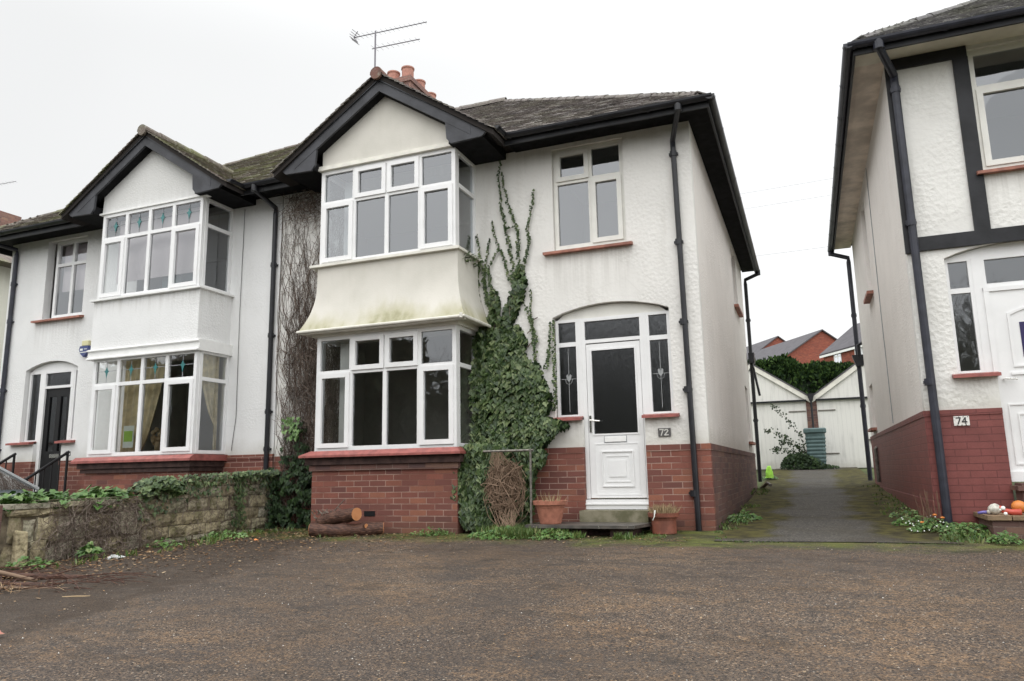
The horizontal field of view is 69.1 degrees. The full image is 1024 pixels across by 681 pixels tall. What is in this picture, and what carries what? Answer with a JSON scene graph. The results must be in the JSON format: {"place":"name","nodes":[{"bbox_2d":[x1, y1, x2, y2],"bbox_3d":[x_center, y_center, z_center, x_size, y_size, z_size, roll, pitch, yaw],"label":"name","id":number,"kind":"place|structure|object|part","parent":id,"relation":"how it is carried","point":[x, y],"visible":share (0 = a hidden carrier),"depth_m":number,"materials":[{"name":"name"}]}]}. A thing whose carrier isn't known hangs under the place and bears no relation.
{"place":"outdoors","nodes":[
{"label":"outdoors","id":0,"kind":"place"},
{"bbox_2d":[246,526,722,541],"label":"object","id":1,"kind":"structure","parent":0,"point":[698,535],"depth_m":8.37,"materials":[{"name":"green plant"}]},
{"bbox_2d":[481,452,529,526],"bbox_3d":[-0.065,1.817,8.857,0.671,0.994,0.263,-5,-11,21],"label":"dead shrub","id":2,"kind":"object","parent":1,"relation":"on","point":[511,481],"visible":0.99,"depth_m":8.82,"materials":[{"name":"brown plant"}]},
{"bbox_2d":[483,449,533,523],"bbox_3d":[-0.039,1.806,8.785,0.640,1.026,0.044,-5,-11,21],"label":"metal frame","id":3,"kind":"object","parent":1,"relation":"on","point":[519,450],"visible":0.89,"depth_m":8.74,"materials":[{"name":"metal"}]},
{"bbox_2d":[647,502,680,534],"bbox_3d":[1.728,2.015,8.453,0.376,0.354,0.352,-10,-13,41],"label":"plant pot","id":4,"kind":"object","parent":1,"relation":"on","point":[664,520],"visible":0.98,"depth_m":8.34,"materials":[{"name":"orange ceramic"}]},
{"bbox_2d":[0,0,969,346],"label":"sky","id":5,"kind":"structure","parent":0,"point":[227,81],"materials":[{"name":"white"}]},
{"bbox_2d":[0,534,1023,680],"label":"forecourt","id":6,"kind":"structure","parent":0,"point":[810,610],"depth_m":4.41,"materials":[{"name":"grey asphalt"}]},
{"bbox_2d":[0,570,37,581],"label":"branch","id":7,"kind":"object","parent":6,"relation":"on","point":[9,574],"visible":0.94,"depth_m":6.13,"materials":[{"name":"brown wood"}]},
{"bbox_2d":[11,530,27,566],"bbox_3d":[-4.721,2.003,7.135,0.104,0.358,0.110,-5,-11,21],"label":"loose stone","id":8,"kind":"object","parent":6,"relation":"on","point":[19,544],"visible":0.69,"depth_m":7.12,"materials":[{"name":"yellow stone"}]},
{"bbox_2d":[0,580,63,594],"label":"dead fern","id":9,"kind":"object","parent":6,"relation":"on","point":[18,587],"visible":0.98,"depth_m":5.62,"materials":[{"name":"brown plant"}]},
{"bbox_2d":[0,586,67,588],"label":"branch","id":10,"kind":"object","parent":6,"relation":"on","point":[30,588],"visible":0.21,"depth_m":5.78,"materials":[{"name":"brown wood"}]},
{"bbox_2d":[0,581,70,584],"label":"branch","id":11,"kind":"object","parent":6,"relation":"on","point":[31,583],"visible":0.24,"depth_m":6.04,"materials":[{"name":"brown plant"}]},
{"bbox_2d":[2,572,87,579],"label":"branch","id":12,"kind":"object","parent":6,"relation":"on","point":[46,575],"visible":0.3,"depth_m":6.30,"materials":[{"name":"brown plant"}]},
{"bbox_2d":[0,561,161,592],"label":"twigs","id":13,"kind":"object","parent":6,"relation":"on","point":[59,574],"visible":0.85,"depth_m":5.99,"materials":[{"name":"brown plant"}]},
{"bbox_2d":[74,541,104,556],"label":"weed","id":14,"kind":"object","parent":6,"relation":"on","point":[89,548],"visible":1,"depth_m":7.55,"materials":[{"name":"green plant"}]},
{"bbox_2d":[104,555,124,558],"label":"litter","id":15,"kind":"object","parent":6,"relation":"on","point":[114,556],"visible":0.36,"depth_m":7.48,"materials":[{"name":"white plastic"}]},
{"bbox_2d":[0,529,247,569],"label":"weed","id":16,"kind":"object","parent":6,"relation":"on","point":[38,560],"visible":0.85,"depth_m":8.36,"materials":[{"name":"green plant"}]},
{"bbox_2d":[308,522,383,536],"bbox_3d":[-2.036,2.337,9.179,0.915,0.179,0.183,-1,-10,-2],"label":"log","id":17,"kind":"object","parent":6,"relation":"on","point":[333,530],"visible":0.93,"depth_m":9.11,"materials":[{"name":"brown wood"}]},
{"bbox_2d":[315,508,361,524],"bbox_3d":[-2.195,2.239,9.349,0.777,0.286,0.178,-10,-13,41],"label":"log","id":18,"kind":"object","parent":17,"relation":"on","point":[344,516],"visible":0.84,"depth_m":9.20,"materials":[{"name":"brown wood"}]},
{"bbox_2d":[311,499,344,518],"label":"twig","id":19,"kind":"object","parent":18,"relation":"on","point":[322,513],"visible":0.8,"depth_m":9.52,"materials":[{"name":"wood"}]},
{"bbox_2d":[410,525,572,540],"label":"weeds","id":20,"kind":"object","parent":6,"relation":"on","point":[482,534],"visible":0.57,"depth_m":8.32,"materials":[{"name":"green plant"}]},
{"bbox_2d":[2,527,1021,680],"bbox_3d":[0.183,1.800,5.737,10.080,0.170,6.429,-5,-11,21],"label":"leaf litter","id":21,"kind":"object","parent":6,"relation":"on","point":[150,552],"visible":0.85,"depth_m":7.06,"materials":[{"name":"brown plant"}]},
{"bbox_2d":[0,537,1023,680],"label":"grit","id":22,"kind":"object","parent":6,"relation":"on","point":[647,676],"visible":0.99,"depth_m":4.53,"materials":[{"name":"grey gravel"}]},
{"bbox_2d":[54,485,997,568],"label":"grass","id":23,"kind":"structure","parent":6,"relation":"on","point":[527,532],"depth_m":8.34,"materials":[{"name":"green plant"}]},
{"bbox_2d":[588,467,1023,544],"bbox_3d":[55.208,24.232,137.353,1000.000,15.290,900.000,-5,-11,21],"label":"ground","id":24,"kind":"structure","parent":0,"point":[763,471],"depth_m":12.47,"materials":[{"name":"grey concrete"}]},
{"bbox_2d":[0,211,21,371],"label":"semi detached house","id":25,"kind":"structure","parent":24,"relation":"on","point":[6,260],"depth_m":15.77,"materials":[{"name":"paint"}]},
{"bbox_2d":[0,474,276,568],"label":"stone wall","id":26,"kind":"structure","parent":24,"relation":"on","point":[26,515],"depth_m":8.60,"materials":[{"name":"yellow stone"}]},
{"bbox_2d":[0,489,48,513],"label":"plant","id":27,"kind":"object","parent":26,"relation":"on","point":[17,498],"visible":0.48,"depth_m":7.39,"materials":[{"name":"green plant"}]},
{"bbox_2d":[27,488,79,508],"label":"plant","id":28,"kind":"object","parent":26,"relation":"on","point":[53,495],"visible":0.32,"depth_m":7.70,"materials":[{"name":"green plant"}]},
{"bbox_2d":[67,491,102,509],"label":"plant","id":29,"kind":"object","parent":26,"relation":"on","point":[81,495],"visible":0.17,"depth_m":8.00,"materials":[{"name":"green plant"}]},
{"bbox_2d":[70,484,136,507],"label":"plant","id":30,"kind":"object","parent":26,"relation":"on","point":[116,492],"visible":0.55,"depth_m":8.32,"materials":[{"name":"green plant"}]},
{"bbox_2d":[6,473,276,562],"bbox_3d":[-4.096,2.048,8.874,0.053,0.938,3.910,-5,-11,21],"label":"creeper","id":31,"kind":"object","parent":26,"relation":"attached to","point":[83,523],"visible":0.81,"depth_m":8.10,"materials":[{"name":"brown plant"}]},
{"bbox_2d":[126,469,280,527],"bbox_3d":[-3.867,2.060,9.629,0.417,0.786,2.564,-5,-11,21],"label":"ivy","id":32,"kind":"object","parent":26,"relation":"attached to","point":[173,486],"visible":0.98,"depth_m":9.26,"materials":[{"name":"green plant"}]},
{"bbox_2d":[264,417,311,528],"bbox_3d":[-3.033,1.922,10.482,1.041,1.701,0.329,-5,-11,21],"label":"ivy","id":33,"kind":"object","parent":26,"relation":"attached to","point":[280,514],"visible":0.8,"depth_m":10.48,"materials":[{"name":"green plant"}]},
{"bbox_2d":[0,124,299,496],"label":"semi detached house","id":34,"kind":"structure","parent":24,"relation":"on","point":[66,356],"depth_m":11.79,"materials":[{"name":"white paint"}]},
{"bbox_2d":[38,388,70,492],"bbox_3d":[-7.847,1.712,12.803,0.630,1.780,0.057,-5,-11,21],"label":"door","id":35,"kind":"structure","parent":34,"relation":"in","point":[57,400],"depth_m":12.84,"materials":[{"name":"black wood"}]},
{"bbox_2d":[30,237,87,322],"bbox_3d":[-7.958,-1.074,13.214,1.200,1.485,0.220,-5,-11,21],"label":"window","id":36,"kind":"structure","parent":34,"relation":"in","point":[75,262],"depth_m":13.28,"materials":[{"name":"white plastic"}]},
{"bbox_2d":[62,243,87,291],"bbox_3d":[-7.779,-1.319,13.386,0.770,0.850,0.010,-5,-11,21],"label":"roller blind","id":37,"kind":"object","parent":34,"relation":"attached to","point":[80,273],"visible":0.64,"depth_m":13.42,"materials":[{"name":"white fabric"}]},
{"bbox_2d":[122,426,133,447],"bbox_3d":[-5.802,1.455,11.250,0.210,0.330,0.010,-5,-11,21],"label":"notice","id":38,"kind":"object","parent":34,"relation":"attached to","point":[128,434],"visible":1,"depth_m":11.24,"materials":[{"name":"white paper"}]},
{"bbox_2d":[120,357,165,451],"bbox_3d":[-5.681,0.992,11.514,0.900,1.430,0.059,-5,-11,21],"label":"curtain","id":39,"kind":"object","parent":34,"relation":"hanging from","point":[130,403],"visible":0.56,"depth_m":11.55,"materials":[{"name":"beige fabric"}]},
{"bbox_2d":[86,350,200,456],"bbox_3d":[-5.574,0.960,11.201,2.090,1.520,0.085,-5,-11,21],"label":"bay window","id":40,"kind":"structure","parent":34,"relation":"in","point":[193,381],"depth_m":11.18,"materials":[{"name":"white plastic"}]},
{"bbox_2d":[97,196,206,298],"bbox_3d":[-5.660,-1.417,11.641,2.080,1.425,0.080,-5,-11,21],"label":"bay window","id":41,"kind":"structure","parent":34,"relation":"in","point":[199,226],"depth_m":11.64,"materials":[{"name":"white plastic"}]},
{"bbox_2d":[151,427,160,450],"bbox_3d":[-5.320,1.489,11.207,0.244,0.370,0.158,-5,-11,21],"label":"ornament","id":42,"kind":"object","parent":34,"relation":"on","point":[155,440],"visible":0.59,"depth_m":11.16,"materials":[{"name":"wicker"}]},
{"bbox_2d":[116,207,199,282],"bbox_3d":[-5.632,-1.520,11.904,1.780,1.050,0.010,-5,-11,21],"label":"roller blind","id":43,"kind":"object","parent":34,"relation":"attached to","point":[161,254],"visible":0.57,"depth_m":11.88,"materials":[{"name":"white fabric"}]},
{"bbox_2d":[157,272,192,288],"bbox_3d":[-5.399,-0.912,11.838,0.400,0.480,0.450,-5,-11,21],"label":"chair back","id":44,"kind":"object","parent":34,"relation":"in","point":[184,277],"visible":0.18,"depth_m":11.85,"materials":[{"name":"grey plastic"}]},
{"bbox_2d":[202,354,219,449],"bbox_3d":[-4.617,0.920,11.225,0.040,1.430,0.470,-5,-11,21],"label":"curtain","id":45,"kind":"object","parent":34,"relation":"hanging from","point":[210,370],"visible":0.84,"depth_m":11.35,"materials":[{"name":"beige fabric"}]},
{"bbox_2d":[195,351,229,453],"bbox_3d":[-4.497,0.929,11.142,0.060,1.520,0.590,-5,-11,21],"label":"bay side window","id":46,"kind":"structure","parent":34,"relation":"in","point":[225,380],"depth_m":11.26,"materials":[{"name":"white plastic"}]},
{"bbox_2d":[202,198,233,293],"bbox_3d":[-4.588,-1.447,11.581,0.060,1.425,0.590,-5,-11,21],"label":"bay side window","id":47,"kind":"structure","parent":34,"relation":"in","point":[229,233],"depth_m":11.71,"materials":[{"name":"white plastic"}]},
{"bbox_2d":[259,65,771,533],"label":"semi detached house","id":48,"kind":"structure","parent":24,"relation":"on","point":[641,255],"depth_m":9.77,"materials":[{"name":"white paint"}]},
{"bbox_2d":[272,179,350,524],"bbox_3d":[-2.965,0.095,10.880,1.540,5.222,0.211,-5,-11,21],"label":"creeper","id":49,"kind":"object","parent":48,"relation":"attached to","point":[297,392],"visible":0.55,"depth_m":10.96,"materials":[{"name":"brown plant"}]},
{"bbox_2d":[322,341,343,443],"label":"bay side window","id":50,"kind":"structure","parent":48,"relation":"in","point":[335,343],"depth_m":10.20,"materials":[{"name":"white plastic"}]},
{"bbox_2d":[327,176,344,257],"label":"bay side window","id":51,"kind":"structure","parent":48,"relation":"in","point":[331,178],"depth_m":10.73,"materials":[{"name":"white plastic"}]},
{"bbox_2d":[314,324,458,450],"bbox_3d":[-1.664,0.638,9.687,2.100,1.540,0.085,-5,-11,21],"label":"bay window","id":52,"kind":"structure","parent":48,"relation":"in","point":[385,365],"depth_m":9.67,"materials":[{"name":"white plastic"}]},
{"bbox_2d":[349,20,426,66],"bbox_3d":[-2.651,-5.601,15.868,1.736,2.456,0.302,-3,-10,13],"label":"tv aerial","id":53,"kind":"object","parent":48,"relation":"attached to","point":[374,47],"visible":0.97,"depth_m":16.02,"materials":[{"name":"grey metal"}]},
{"bbox_2d":[320,147,457,263],"bbox_3d":[-1.710,-1.796,10.117,2.100,1.385,0.085,-5,-11,21],"label":"bay window","id":54,"kind":"structure","parent":48,"relation":"in","point":[387,190],"depth_m":10.10,"materials":[{"name":"white plastic"}]},
{"bbox_2d":[457,149,475,254],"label":"bay side window","id":55,"kind":"structure","parent":48,"relation":"in","point":[471,194],"depth_m":10.23,"materials":[{"name":"white plastic"}]},
{"bbox_2d":[458,325,476,445],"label":"bay side window","id":56,"kind":"structure","parent":48,"relation":"in","point":[460,329],"depth_m":9.48,"materials":[{"name":"white plastic"}]},
{"bbox_2d":[450,160,569,532],"bbox_3d":[-0.044,-0.091,9.506,1.398,4.987,0.696,-5,-11,21],"label":"ivy","id":57,"kind":"object","parent":48,"relation":"attached to","point":[509,374],"visible":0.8,"depth_m":9.49,"materials":[{"name":"green plant"}]},
{"bbox_2d":[542,139,632,255],"bbox_3d":[0.972,-1.878,9.756,1.180,1.470,0.200,-5,-11,21],"label":"window","id":58,"kind":"structure","parent":48,"relation":"in","point":[596,242],"depth_m":9.75,"materials":[{"name":"plastic"}]},
{"bbox_2d":[586,340,647,498],"bbox_3d":[1.281,0.977,9.214,0.700,1.931,0.099,-5,-11,21],"label":"door","id":59,"kind":"structure","parent":48,"relation":"in","point":[614,380],"depth_m":9.22,"materials":[{"name":"white plastic"}]},
{"bbox_2d":[525,510,651,536],"bbox_3d":[0.934,2.179,8.631,1.380,0.382,0.790,-5,-11,21],"label":"doorstep","id":60,"kind":"object","parent":24,"relation":"on","point":[601,522],"visible":0.53,"depth_m":8.54,"materials":[{"name":"grey stone"}]},
{"bbox_2d":[533,492,567,523],"bbox_3d":[0.447,1.942,8.676,0.407,0.383,0.407,6,-12,-36],"label":"plant pot","id":61,"kind":"object","parent":60,"relation":"on","point":[551,511],"visible":1,"depth_m":8.54,"materials":[{"name":"ceramic"}]},
{"bbox_2d":[746,336,784,356],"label":"brick house","id":62,"kind":"structure","parent":24,"relation":"on","point":[767,343],"depth_m":106.97,"materials":[{"name":"red brick"}]},
{"bbox_2d":[748,363,811,469],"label":"garage","id":63,"kind":"structure","parent":24,"relation":"on","point":[792,402],"depth_m":22.54,"materials":[{"name":"wood"}]},
{"bbox_2d":[751,401,807,469],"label":"doors","id":64,"kind":"structure","parent":63,"relation":"in","point":[796,412],"depth_m":22.49,"materials":[{"name":"wood"}]},
{"bbox_2d":[807,393,813,427],"bbox_3d":[8.919,2.639,22.005,0.200,2.140,0.130,-5,-11,21],"label":"drainpipe","id":65,"kind":"object","parent":63,"relation":"attached to","point":[810,396],"visible":0.59,"depth_m":22.10,"materials":[{"name":"black plastic"}]},
{"bbox_2d":[747,329,836,363],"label":"brick house","id":66,"kind":"structure","parent":24,"relation":"on","point":[806,348],"depth_m":84.10,"materials":[{"name":"red brick"}]},
{"bbox_2d":[747,352,853,425],"bbox_3d":[10.551,2.435,27.142,9.017,4.270,1.312,-5,-11,21],"label":"hedge","id":67,"kind":"object","parent":24,"relation":"on","point":[812,376],"visible":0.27,"depth_m":26.95,"materials":[{"name":"green plant"}]},
{"bbox_2d":[819,323,862,362],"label":"brick house","id":68,"kind":"structure","parent":24,"relation":"on","point":[841,348],"depth_m":67.75,"materials":[{"name":"grey tile"}]},
{"bbox_2d":[834,353,841,362],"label":"window","id":69,"kind":"structure","parent":68,"relation":"in","point":[837,357],"depth_m":67.53,"materials":[{"name":"white plastic"}]},
{"bbox_2d":[812,363,873,467],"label":"garage","id":70,"kind":"structure","parent":24,"relation":"on","point":[836,405],"depth_m":21.89,"materials":[{"name":"wood"}]},
{"bbox_2d":[816,398,873,467],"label":"doors","id":71,"kind":"structure","parent":70,"relation":"in","point":[842,419],"depth_m":21.83,"materials":[{"name":"wood"}]},
{"bbox_2d":[827,0,1023,527],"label":"semi detached house","id":72,"kind":"structure","parent":24,"relation":"on","point":[926,220],"depth_m":8.27,"materials":[{"name":"white paint"}]},
{"bbox_2d":[967,41,1023,174],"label":"window","id":73,"kind":"structure","parent":72,"relation":"in","point":[990,166],"depth_m":8.17,"materials":[{"name":"plastic"}]},
{"bbox_2d":[989,289,1023,471],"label":"door","id":74,"kind":"structure","parent":72,"relation":"in","point":[1007,306],"depth_m":7.76,"materials":[{"name":"white plastic"}]},
{"bbox_2d":[973,483,1023,538],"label":"brick step","id":75,"kind":"object","parent":24,"relation":"on","point":[999,523],"visible":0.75,"depth_m":6.96,"materials":[{"name":"brown brick"}]},
{"bbox_2d":[987,503,1000,513],"bbox_3d":[4.582,1.601,7.075,0.126,0.103,0.093,-5,-11,21],"label":"toy","id":76,"kind":"object","parent":75,"relation":"on","point":[994,508],"visible":1,"depth_m":7.05,"materials":[{"name":"grey plastic"}]},
{"bbox_2d":[999,506,1007,514],"bbox_3d":[4.616,1.599,6.994,0.055,0.084,0.090,-5,-11,21],"label":"toy","id":77,"kind":"object","parent":75,"relation":"on","point":[1003,508],"visible":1,"depth_m":7.00,"materials":[{"name":"white plastic"}]},
{"bbox_2d":[999,506,1021,514],"bbox_3d":[4.686,1.599,7.003,0.184,0.087,0.059,-7,-11,29],"label":"toy","id":78,"kind":"object","parent":75,"relation":"on","point":[1014,511],"visible":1,"depth_m":6.97,"materials":[{"name":"red plastic"}]},
{"bbox_2d":[1011,500,1023,511],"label":"toy","id":79,"kind":"object","parent":75,"relation":"on","point":[1017,504],"visible":0.77,"depth_m":7.00,"materials":[{"name":"orange plastic"}]},
{"bbox_2d":[714,467,963,543],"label":"driveway","id":80,"kind":"structure","parent":0,"point":[820,505],"depth_m":9.86,"materials":[{"name":"grey concrete"}]},
{"bbox_2d":[728,509,762,522],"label":"weed","id":81,"kind":"object","parent":80,"relation":"on","point":[744,516],"visible":0.98,"depth_m":9.43,"materials":[{"name":"green plant"}]},
{"bbox_2d":[765,466,773,477],"bbox_3d":[5.897,3.016,17.082,0.190,0.270,0.148,-5,-11,21],"label":"plastic bag","id":82,"kind":"object","parent":80,"relation":"on","point":[769,472],"visible":1,"depth_m":17.03,"materials":[{"name":"green plastic"}]},
{"bbox_2d":[762,475,777,479],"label":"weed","id":83,"kind":"object","parent":80,"relation":"on","point":[775,477],"visible":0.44,"depth_m":17.22,"materials":[{"name":"green plant"}]},
{"bbox_2d":[764,401,839,469],"bbox_3d":[8.294,2.709,21.457,1.964,2.030,0.546,-5,-11,21],"label":"shrub","id":84,"kind":"object","parent":80,"relation":"on","point":[798,460],"visible":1,"depth_m":21.31,"materials":[{"name":"green plant"}]},
{"bbox_2d":[803,428,826,468],"bbox_3d":[8.737,3.102,21.375,0.610,1.175,0.625,-5,-11,21],"label":"water butt","id":85,"kind":"object","parent":80,"relation":"on","point":[815,438],"visible":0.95,"depth_m":21.16,"materials":[{"name":"green plastic"}]},
{"bbox_2d":[949,525,1023,544],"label":"plants","id":86,"kind":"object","parent":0,"point":[965,542],"visible":0.29,"depth_m":6.83,"materials":[{"name":"green plant"}]},
{"bbox_2d":[888,490,1023,544],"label":"flowering weed","id":87,"kind":"object","parent":86,"relation":"on","point":[927,522],"visible":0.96,"depth_m":7.55,"materials":[{"name":"green plant"}]},
{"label":"forecourt","id":88,"kind":"structure","parent":0,"visible":0},
{"bbox_2d":[0,453,16,472],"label":"handrail","id":89,"kind":"object","parent":88,"relation":"on","point":[13,455],"visible":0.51,"depth_m":12.72,"materials":[{"name":"black metal"}]},
{"bbox_2d":[0,466,38,495],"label":"car","id":90,"kind":"object","parent":88,"relation":"on","point":[10,481],"visible":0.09,"depth_m":9.20,"materials":[{"name":"silver metal"}]},
{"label":"side window","id":91,"kind":"part","parent":90,"relation":"part of","materials":[{"name":"grey glass"}]},
{"bbox_3d":[-7.306,1.446,8.465,1.640,0.611,2.929,-5,-11,21],"label":"window frame","id":92,"kind":"part","parent":90,"relation":"part of","materials":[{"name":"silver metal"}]},
{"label":"door steps","id":93,"kind":"object","parent":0,"visible":0},
{"bbox_2d":[24,451,69,491],"bbox_3d":[-7.560,2.343,11.691,0.048,1.240,1.225,-5,-11,21],"label":"handrail","id":94,"kind":"object","parent":93,"relation":"attached to","point":[43,468],"visible":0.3,"depth_m":12.09,"materials":[{"name":"black metal"}]}
]}

